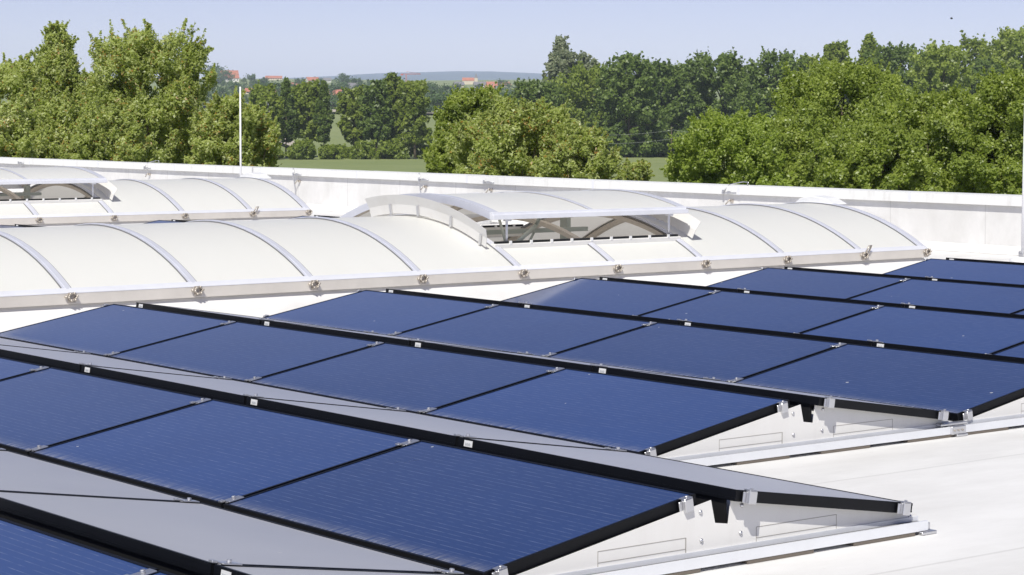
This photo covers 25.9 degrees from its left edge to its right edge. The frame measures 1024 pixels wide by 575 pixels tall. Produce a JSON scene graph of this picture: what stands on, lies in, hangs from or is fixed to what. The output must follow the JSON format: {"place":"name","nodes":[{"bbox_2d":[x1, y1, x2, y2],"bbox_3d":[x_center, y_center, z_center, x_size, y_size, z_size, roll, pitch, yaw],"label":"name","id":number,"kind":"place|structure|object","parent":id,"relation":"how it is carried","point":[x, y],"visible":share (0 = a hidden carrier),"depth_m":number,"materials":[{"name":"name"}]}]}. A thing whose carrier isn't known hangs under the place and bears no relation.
{"place":"outdoors","nodes":[
{"label":"outdoors","id":0,"kind":"place"},
{"bbox_2d":[1,78,725,182],"bbox_3d":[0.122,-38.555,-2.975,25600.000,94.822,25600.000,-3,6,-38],"label":"ground","id":1,"kind":"structure","parent":0,"point":[411,164],"depth_m":416.31,"materials":[{"name":"green plant"}]},
{"bbox_2d":[0,97,63,158],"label":"willow shrub","id":2,"kind":"object","parent":1,"relation":"on","point":[26,131],"visible":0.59,"depth_m":51.16,"materials":[{"name":"green plant"}]},
{"bbox_2d":[0,49,64,119],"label":"willow tree","id":3,"kind":"object","parent":1,"relation":"on","point":[20,79],"visible":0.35,"depth_m":59.59,"materials":[{"name":"green plant"}]},
{"bbox_2d":[32,20,92,105],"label":"willow tree","id":4,"kind":"object","parent":1,"relation":"on","point":[55,51],"visible":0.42,"depth_m":63.96,"materials":[{"name":"green plant"}]},
{"bbox_2d":[12,94,115,158],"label":"willow shrub","id":5,"kind":"object","parent":1,"relation":"on","point":[58,114],"visible":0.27,"depth_m":52.28,"materials":[{"name":"green plant"}]},
{"bbox_2d":[55,104,176,162],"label":"willow shrub","id":6,"kind":"object","parent":1,"relation":"on","point":[106,128],"visible":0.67,"depth_m":50.66,"materials":[{"name":"green plant"}]},
{"bbox_2d":[73,18,219,163],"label":"willow tree","id":7,"kind":"object","parent":1,"relation":"on","point":[136,61],"visible":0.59,"depth_m":58.20,"materials":[{"name":"green plant"}]},
{"bbox_2d":[181,85,281,166],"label":"willow tree","id":8,"kind":"object","parent":1,"relation":"on","point":[215,125],"visible":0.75,"depth_m":56.84,"materials":[{"name":"green plant"}]},
{"bbox_2d":[248,80,286,142],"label":"tree","id":9,"kind":"object","parent":1,"relation":"on","point":[261,96],"visible":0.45,"depth_m":426.30,"materials":[{"name":"green plant"}]},
{"bbox_2d":[277,76,296,157],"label":"tree","id":10,"kind":"object","parent":1,"relation":"on","point":[288,115],"visible":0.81,"depth_m":434.66,"materials":[{"name":"green plant"}]},
{"bbox_2d":[284,137,316,159],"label":"hedge bush","id":11,"kind":"object","parent":1,"relation":"on","point":[302,149],"visible":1,"depth_m":423.76,"materials":[{"name":"green plant"}]},
{"bbox_2d":[290,79,328,142],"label":"tree","id":12,"kind":"object","parent":1,"relation":"on","point":[306,95],"visible":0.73,"depth_m":440.48,"materials":[{"name":"green plant"}]},
{"bbox_2d":[312,80,334,144],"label":"tree","id":13,"kind":"object","parent":1,"relation":"on","point":[324,118],"visible":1,"depth_m":433.32,"materials":[{"name":"green plant"}]},
{"bbox_2d":[318,144,344,158],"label":"hedge bush","id":14,"kind":"object","parent":1,"relation":"on","point":[328,151],"visible":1,"depth_m":426.64,"materials":[{"name":"green plant"}]},
{"bbox_2d":[333,84,364,145],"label":"tree","id":15,"kind":"object","parent":1,"relation":"on","point":[347,110],"visible":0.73,"depth_m":439.91,"materials":[{"name":"green plant"}]},
{"bbox_2d":[349,138,380,158],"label":"hedge bush","id":16,"kind":"object","parent":1,"relation":"on","point":[362,149],"visible":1,"depth_m":428.77,"materials":[{"name":"green plant"}]},
{"bbox_2d":[354,79,394,151],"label":"tree","id":17,"kind":"object","parent":1,"relation":"on","point":[374,124],"visible":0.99,"depth_m":431.33,"materials":[{"name":"green plant"}]},
{"bbox_2d":[376,134,410,158],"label":"hedge bush","id":18,"kind":"object","parent":1,"relation":"on","point":[398,147],"visible":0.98,"depth_m":430.82,"materials":[{"name":"green plant"}]},
{"bbox_2d":[381,72,408,138],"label":"tree","id":19,"kind":"object","parent":1,"relation":"on","point":[393,83],"visible":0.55,"depth_m":438.15,"materials":[{"name":"green plant"}]},
{"bbox_2d":[398,79,432,157],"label":"tree","id":20,"kind":"object","parent":1,"relation":"on","point":[415,105],"visible":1,"depth_m":429.96,"materials":[{"name":"green plant"}]},
{"bbox_2d":[409,124,432,158],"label":"hedge bush","id":21,"kind":"object","parent":1,"relation":"on","point":[419,154],"visible":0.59,"depth_m":433.57,"materials":[{"name":"green plant"}]},
{"bbox_2d":[425,129,464,173],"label":"leafy shrub","id":22,"kind":"object","parent":1,"relation":"on","point":[437,160],"visible":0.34,"depth_m":65.55,"materials":[{"name":"green plant"}]},
{"bbox_2d":[421,82,516,175],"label":"tree","id":23,"kind":"object","parent":1,"relation":"on","point":[472,102],"visible":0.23,"depth_m":73.28,"materials":[{"name":"green plant"}]},
{"bbox_2d":[0,191,1023,574],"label":"factory hall","id":24,"kind":"structure","parent":1,"relation":"on","point":[964,495],"depth_m":9.54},
{"bbox_2d":[0,166,312,226],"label":"barrel skylight","id":25,"kind":"object","parent":24,"relation":"on","point":[64,196],"visible":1,"depth_m":30.25,"materials":[{"name":"white plastic"}]},
{"bbox_2d":[0,448,463,574],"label":"mounting rack","id":26,"kind":"object","parent":24,"relation":"on","point":[159,565],"visible":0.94,"depth_m":7.20,"materials":[{"name":"metal"}]},
{"bbox_2d":[0,517,158,574],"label":"solar panel","id":27,"kind":"object","parent":26,"relation":"on","point":[25,550],"visible":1,"depth_m":6.89,"materials":[{"name":"blue glass"}]},
{"bbox_2d":[0,450,199,502],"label":"solar panel","id":28,"kind":"object","parent":26,"relation":"on","point":[19,472],"visible":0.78,"depth_m":8.77,"materials":[{"name":"grey glass"}]},
{"bbox_2d":[0,491,448,574],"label":"solar panel","id":29,"kind":"object","parent":26,"relation":"on","point":[195,537],"visible":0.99,"depth_m":7.47,"materials":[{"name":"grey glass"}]},
{"bbox_2d":[213,564,467,574],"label":"solar panel","id":30,"kind":"object","parent":26,"relation":"on","point":[239,570],"visible":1,"depth_m":6.76,"materials":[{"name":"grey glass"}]},
{"bbox_2d":[0,189,931,331],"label":"barrel skylight","id":31,"kind":"object","parent":24,"relation":"on","point":[441,244],"visible":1,"depth_m":19.36,"materials":[{"name":"plastic"}]},
{"bbox_2d":[4,351,936,574],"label":"mounting rack","id":32,"kind":"object","parent":24,"relation":"on","point":[689,537],"visible":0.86,"depth_m":8.06,"materials":[{"name":"metal"}]},
{"bbox_2d":[0,357,49,379],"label":"solar panel","id":33,"kind":"object","parent":32,"relation":"on","point":[10,368],"visible":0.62,"depth_m":11.99,"materials":[{"name":"blue glass"}]},
{"bbox_2d":[0,337,78,352],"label":"solar panel","id":34,"kind":"object","parent":32,"relation":"on","point":[8,342],"visible":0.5,"depth_m":14.09,"materials":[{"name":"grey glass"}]},
{"bbox_2d":[0,367,211,455],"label":"solar panel","id":35,"kind":"object","parent":32,"relation":"on","point":[50,406],"visible":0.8,"depth_m":10.79,"materials":[{"name":"blue glass"}]},
{"bbox_2d":[0,345,213,377],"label":"solar panel","id":36,"kind":"object","parent":32,"relation":"on","point":[61,359],"visible":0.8,"depth_m":12.67,"materials":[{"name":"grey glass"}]},
{"bbox_2d":[29,399,419,507],"bbox_3d":[-1.272,0.706,9.641,0.972,0.043,1.660,-16,13,-37],"label":"solar panel","id":37,"kind":"object","parent":32,"relation":"on","point":[212,452],"visible":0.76,"depth_m":9.56,"materials":[{"name":"blue glass"}]},
{"bbox_2d":[81,365,390,409],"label":"solar panel","id":38,"kind":"object","parent":32,"relation":"on","point":[229,390],"visible":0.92,"depth_m":11.46,"materials":[{"name":"grey glass"}]},
{"bbox_2d":[246,396,610,449],"bbox_3d":[-0.382,0.643,10.268,0.960,0.043,1.660,8,-2,-38],"label":"solar panel","id":39,"kind":"object","parent":32,"relation":"on","point":[423,427],"visible":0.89,"depth_m":10.13,"materials":[{"name":"grey glass"}]},
{"bbox_2d":[223,440,696,574],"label":"solar panel","id":40,"kind":"object","parent":32,"relation":"on","point":[468,511],"visible":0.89,"depth_m":8.20,"materials":[{"name":"blue glass"}]},
{"bbox_2d":[457,437,912,512],"bbox_3d":[0.658,0.748,8.954,0.960,0.043,1.660,8,-2,-38],"label":"solar panel","id":41,"kind":"object","parent":32,"relation":"on","point":[725,484],"visible":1,"depth_m":8.67,"materials":[{"name":"grey glass"}]},
{"bbox_2d":[0,157,1021,254],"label":"parapet","id":42,"kind":"structure","parent":24,"relation":"on","point":[970,222],"depth_m":30.89,"materials":[{"name":"metal"}]},
{"bbox_2d":[102,304,967,465],"bbox_3d":[-0.660,0.447,13.287,2.197,0.282,6.819,-3,6,-38],"label":"mounting rack","id":43,"kind":"object","parent":24,"relation":"on","point":[784,432],"visible":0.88,"depth_m":10.69,"materials":[{"name":"metal"}]},
{"bbox_2d":[0,304,231,356],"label":"solar panel","id":44,"kind":"object","parent":43,"relation":"on","point":[107,329],"visible":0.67,"depth_m":14.88,"materials":[{"name":"blue glass"}]},
{"bbox_2d":[106,321,379,381],"bbox_3d":[-1.649,0.398,13.612,0.972,0.042,1.660,-16,13,-37],"label":"solar panel","id":45,"kind":"object","parent":43,"relation":"on","point":[239,351],"visible":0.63,"depth_m":13.57,"materials":[{"name":"blue glass"}]},
{"bbox_2d":[136,302,361,331],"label":"solar panel","id":46,"kind":"object","parent":43,"relation":"on","point":[240,318],"visible":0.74,"depth_m":15.38,"materials":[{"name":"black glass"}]},
{"bbox_2d":[261,320,521,353],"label":"solar panel","id":47,"kind":"object","parent":43,"relation":"on","point":[371,336],"visible":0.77,"depth_m":14.06,"materials":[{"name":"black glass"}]},
{"bbox_2d":[248,342,562,413],"bbox_3d":[-0.608,0.503,12.297,0.972,0.042,1.660,-16,13,-37],"label":"solar panel","id":48,"kind":"object","parent":43,"relation":"on","point":[413,379],"visible":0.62,"depth_m":12.24,"materials":[{"name":"blue glass"}]},
{"bbox_2d":[411,341,703,378],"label":"solar panel","id":49,"kind":"object","parent":43,"relation":"on","point":[563,363],"visible":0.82,"depth_m":12.73,"materials":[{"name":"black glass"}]},
{"bbox_2d":[422,368,789,454],"bbox_3d":[0.432,0.607,10.982,0.972,0.042,1.660,-16,13,-37],"label":"solar panel","id":50,"kind":"object","parent":43,"relation":"on","point":[635,415],"visible":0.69,"depth_m":10.88,"materials":[{"name":"blue glass"}]},
{"bbox_2d":[594,366,949,418],"bbox_3d":[1.323,0.545,11.610,0.960,0.042,1.660,8,-1,-38],"label":"solar panel","id":51,"kind":"object","parent":43,"relation":"on","point":[818,400],"visible":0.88,"depth_m":11.15,"materials":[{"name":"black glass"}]},
{"bbox_2d":[936,420,966,434],"bbox_3d":[2.237,0.711,11.287,0.200,0.056,0.071,-3,6,-38],"label":"rail connector","id":52,"kind":"object","parent":43,"relation":"attached to","point":[958,428],"visible":1,"depth_m":11.27,"materials":[{"name":"metal"}]},
{"bbox_2d":[263,290,1023,434],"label":"mounting rack","id":53,"kind":"object","parent":24,"relation":"on","point":[1005,416],"visible":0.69,"depth_m":11.54,"materials":[{"name":"metal"}]},
{"bbox_2d":[263,290,497,334],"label":"solar panel","id":54,"kind":"object","parent":53,"relation":"on","point":[381,312],"visible":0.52,"depth_m":16.24,"materials":[{"name":"blue glass"}]},
{"bbox_2d":[386,289,520,306],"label":"solar panel","id":55,"kind":"object","parent":53,"relation":"on","point":[455,297],"visible":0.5,"depth_m":16.55,"materials":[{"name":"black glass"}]},
{"bbox_2d":[392,305,649,356],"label":"solar panel","id":56,"kind":"object","parent":53,"relation":"on","point":[533,331],"visible":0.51,"depth_m":14.92,"materials":[{"name":"blue glass"}]},
{"bbox_2d":[521,303,680,324],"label":"solar panel","id":57,"kind":"object","parent":53,"relation":"on","point":[642,318],"visible":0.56,"depth_m":15.23,"materials":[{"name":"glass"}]},
{"bbox_2d":[547,322,839,381],"bbox_3d":[1.097,0.405,13.638,0.972,0.043,1.660,-16,13,-37],"label":"solar panel","id":58,"kind":"object","parent":53,"relation":"on","point":[701,352],"visible":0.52,"depth_m":13.60,"materials":[{"name":"blue glass"}]},
{"bbox_2d":[680,321,871,345],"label":"solar panel","id":59,"kind":"object","parent":53,"relation":"on","point":[789,334],"visible":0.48,"depth_m":13.91,"materials":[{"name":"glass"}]},
{"bbox_2d":[734,343,1023,420],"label":"solar panel","id":60,"kind":"object","parent":53,"relation":"on","point":[955,386],"visible":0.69,"depth_m":12.29,"materials":[{"name":"blue glass"}]},
{"bbox_2d":[871,342,1023,362],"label":"solar panel","id":61,"kind":"object","parent":53,"relation":"on","point":[953,352],"visible":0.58,"depth_m":12.83,"materials":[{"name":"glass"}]},
{"bbox_2d":[572,278,991,354],"bbox_3d":[2.750,0.251,15.969,2.197,0.282,6.819,-3,6,-38],"label":"mounting rack","id":62,"kind":"object","parent":24,"relation":"on","point":[875,307],"visible":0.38,"depth_m":15.99,"materials":[{"name":"metal"}]},
{"bbox_2d":[502,278,713,315],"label":"solar panel","id":63,"kind":"object","parent":62,"relation":"on","point":[618,297],"visible":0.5,"depth_m":17.60,"materials":[{"name":"blue glass"}]},
{"bbox_2d":[599,277,740,291],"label":"solar panel","id":64,"kind":"object","parent":62,"relation":"on","point":[672,284],"visible":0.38,"depth_m":17.89,"materials":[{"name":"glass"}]},
{"bbox_2d":[640,291,876,332],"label":"solar panel","id":65,"kind":"object","parent":62,"relation":"on","point":[769,312],"visible":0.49,"depth_m":16.28,"materials":[{"name":"blue glass"}]},
{"bbox_2d":[740,289,904,306],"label":"solar panel","id":66,"kind":"object","parent":62,"relation":"on","point":[825,298],"visible":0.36,"depth_m":16.58,"materials":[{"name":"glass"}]},
{"bbox_2d":[800,306,1023,353],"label":"solar panel","id":67,"kind":"object","parent":62,"relation":"on","point":[968,332],"visible":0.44,"depth_m":15.02,"materials":[{"name":"blue glass"}]},
{"bbox_2d":[905,304,1023,317],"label":"solar panel","id":68,"kind":"object","parent":62,"relation":"on","point":[965,311],"visible":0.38,"depth_m":15.53,"materials":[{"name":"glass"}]},
{"bbox_2d":[992,343,1023,357],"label":"solar panel","id":69,"kind":"object","parent":62,"relation":"on","point":[1016,351],"depth_m":14.09,"materials":[{"name":"blue glass"}]},
{"bbox_2d":[760,267,932,280],"bbox_3d":[3.934,0.100,17.968,2.197,0.282,5.139,-3,6,-38],"label":"mounting rack","id":70,"kind":"object","parent":24,"relation":"on","point":[905,279],"visible":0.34,"depth_m":18.56,"materials":[{"name":"metal"}]},
{"bbox_2d":[708,267,904,298],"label":"solar panel","id":71,"kind":"object","parent":70,"relation":"on","point":[817,283],"visible":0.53,"depth_m":18.97,"materials":[{"name":"blue glass"}]},
{"bbox_2d":[784,266,927,279],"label":"solar panel","id":72,"kind":"object","parent":70,"relation":"on","point":[861,273],"visible":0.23,"depth_m":19.23,"materials":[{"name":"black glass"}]},
{"bbox_2d":[850,279,1023,313],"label":"solar panel","id":73,"kind":"object","parent":70,"relation":"on","point":[976,297],"visible":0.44,"depth_m":17.75,"materials":[{"name":"blue glass"}]},
{"bbox_2d":[928,277,1023,286],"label":"solar panel","id":74,"kind":"object","parent":70,"relation":"on","point":[978,282],"visible":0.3,"depth_m":18.21,"materials":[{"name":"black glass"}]},
{"bbox_2d":[1009,134,1023,262],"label":"lightning rod","id":75,"kind":"object","parent":24,"relation":"on","point":[1020,258],"visible":0.9,"depth_m":24.47,"materials":[{"name":"white metal"}]},
{"bbox_2d":[441,92,584,176],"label":"leafy shrub","id":76,"kind":"object","parent":1,"relation":"on","point":[498,136],"visible":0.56,"depth_m":60.96,"materials":[{"name":"green plant"}]},
{"bbox_2d":[507,77,570,147],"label":"tree","id":77,"kind":"object","parent":1,"relation":"on","point":[533,90],"visible":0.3,"depth_m":450.17,"materials":[{"name":"green plant"}]},
{"bbox_2d":[541,34,569,83],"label":"tree","id":78,"kind":"object","parent":1,"relation":"on","point":[558,46],"visible":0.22,"depth_m":577.83,"materials":[{"name":"green plant"}]},
{"bbox_2d":[553,48,591,120],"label":"tree","id":79,"kind":"object","parent":1,"relation":"on","point":[565,58],"visible":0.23,"depth_m":554.81,"materials":[{"name":"green plant"}]},
{"bbox_2d":[530,119,630,179],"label":"leafy shrub","id":80,"kind":"object","parent":1,"relation":"on","point":[575,148],"visible":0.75,"depth_m":59.27,"materials":[{"name":"green plant"}]},
{"bbox_2d":[544,56,643,130],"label":"tree","id":81,"kind":"object","parent":1,"relation":"on","point":[580,87],"visible":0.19,"depth_m":469.88,"materials":[{"name":"green plant"}]},
{"bbox_2d":[585,50,678,157],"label":"tree","id":82,"kind":"object","parent":1,"relation":"on","point":[638,86],"visible":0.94,"depth_m":454.83,"materials":[{"name":"green plant"}]},
{"bbox_2d":[615,158,654,180],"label":"leafy shrub","id":83,"kind":"object","parent":1,"relation":"on","point":[636,170],"visible":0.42,"depth_m":57.66,"materials":[{"name":"green plant"}]},
{"bbox_2d":[641,124,689,156],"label":"undergrowth bush","id":84,"kind":"object","parent":1,"relation":"on","point":[665,150],"visible":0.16,"depth_m":462.43,"materials":[{"name":"green plant"}]},
{"bbox_2d":[636,57,696,137],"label":"tree","id":85,"kind":"object","parent":1,"relation":"on","point":[671,84],"visible":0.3,"depth_m":488.99,"materials":[{"name":"green plant"}]},
{"bbox_2d":[677,46,754,132],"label":"tree","id":86,"kind":"object","parent":1,"relation":"on","point":[726,78],"visible":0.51,"depth_m":474.51,"materials":[{"name":"green plant"}]},
{"bbox_2d":[659,103,798,185],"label":"broadleaf tree","id":87,"kind":"object","parent":1,"relation":"on","point":[742,143],"visible":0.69,"depth_m":64.69,"materials":[{"name":"green plant"}]},
{"bbox_2d":[734,46,808,120],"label":"tree","id":88,"kind":"object","parent":1,"relation":"on","point":[756,81],"visible":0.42,"depth_m":457.39,"materials":[{"name":"green plant"}]},
{"bbox_2d":[753,111,842,186],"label":"broadleaf tree","id":89,"kind":"object","parent":1,"relation":"on","point":[796,138],"visible":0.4,"depth_m":68.34,"materials":[{"name":"green plant"}]},
{"bbox_2d":[795,52,820,119],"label":"tree","id":90,"kind":"object","parent":1,"relation":"on","point":[810,61],"visible":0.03,"depth_m":493.97,"materials":[{"name":"green plant"}]},
{"bbox_2d":[819,39,851,108],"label":"tree","id":91,"kind":"object","parent":1,"relation":"on","point":[838,50],"visible":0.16,"depth_m":528.22,"materials":[{"name":"green plant"}]},
{"bbox_2d":[763,52,908,166],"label":"broadleaf tree","id":92,"kind":"object","parent":1,"relation":"on","point":[815,93],"visible":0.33,"depth_m":75.67,"materials":[{"name":"green plant"}]},
{"bbox_2d":[844,32,881,101],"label":"tree","id":93,"kind":"object","parent":1,"relation":"on","point":[870,40],"visible":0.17,"depth_m":535.30,"materials":[{"name":"green plant"}]},
{"bbox_2d":[800,114,942,191],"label":"broadleaf tree","id":94,"kind":"object","parent":1,"relation":"on","point":[892,156],"visible":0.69,"depth_m":56.49,"materials":[{"name":"green plant"}]},
{"bbox_2d":[862,38,935,90],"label":"tree","id":95,"kind":"object","parent":1,"relation":"on","point":[896,56],"visible":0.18,"depth_m":510.11,"materials":[{"name":"green plant"}]},
{"bbox_2d":[853,82,1006,192],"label":"broadleaf tree","id":96,"kind":"object","parent":1,"relation":"on","point":[915,107],"visible":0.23,"depth_m":59.76,"materials":[{"name":"green plant"}]},
{"bbox_2d":[903,40,980,139],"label":"tree","id":97,"kind":"object","parent":1,"relation":"on","point":[938,69],"visible":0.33,"depth_m":457.75,"materials":[{"name":"green plant"}]},
{"bbox_2d":[949,30,992,84],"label":"tree","id":98,"kind":"object","parent":1,"relation":"on","point":[978,50],"visible":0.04,"depth_m":550.17,"materials":[{"name":"green plant"}]},
{"bbox_2d":[928,61,1023,194],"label":"broadleaf tree","id":99,"kind":"object","parent":1,"relation":"on","point":[1000,97],"visible":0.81,"depth_m":57.60,"materials":[{"name":"green plant"}]},
{"bbox_2d":[959,57,1002,94],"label":"tree","id":100,"kind":"object","parent":1,"relation":"on","point":[987,64],"visible":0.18,"depth_m":528.13,"materials":[{"name":"green plant"}]},
{"bbox_2d":[984,25,1023,111],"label":"tree","id":101,"kind":"object","parent":1,"relation":"on","point":[1007,47],"visible":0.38,"depth_m":532.11,"materials":[{"name":"green plant"}]},
{"bbox_2d":[265,71,547,79],"bbox_3d":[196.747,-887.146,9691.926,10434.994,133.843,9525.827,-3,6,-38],"label":"hills","id":102,"kind":"structure","parent":0,"point":[460,75],"depth_m":8983.27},
{"bbox_2d":[0,0,1023,78],"label":"sky","id":103,"kind":"structure","parent":0,"point":[262,38],"materials":[{"name":"blue"}]},
{"bbox_3d":[5.119,-0.050,19.966,2.197,0.282,3.459,-3,6,-38],"label":"mounting rack","id":104,"kind":"object","parent":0,"visible":0},
{"bbox_2d":[883,258,1023,284],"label":"solar panel","id":105,"kind":"object","parent":104,"relation":"on","point":[977,271],"visible":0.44,"depth_m":20.47,"materials":[{"name":"blue glass"}]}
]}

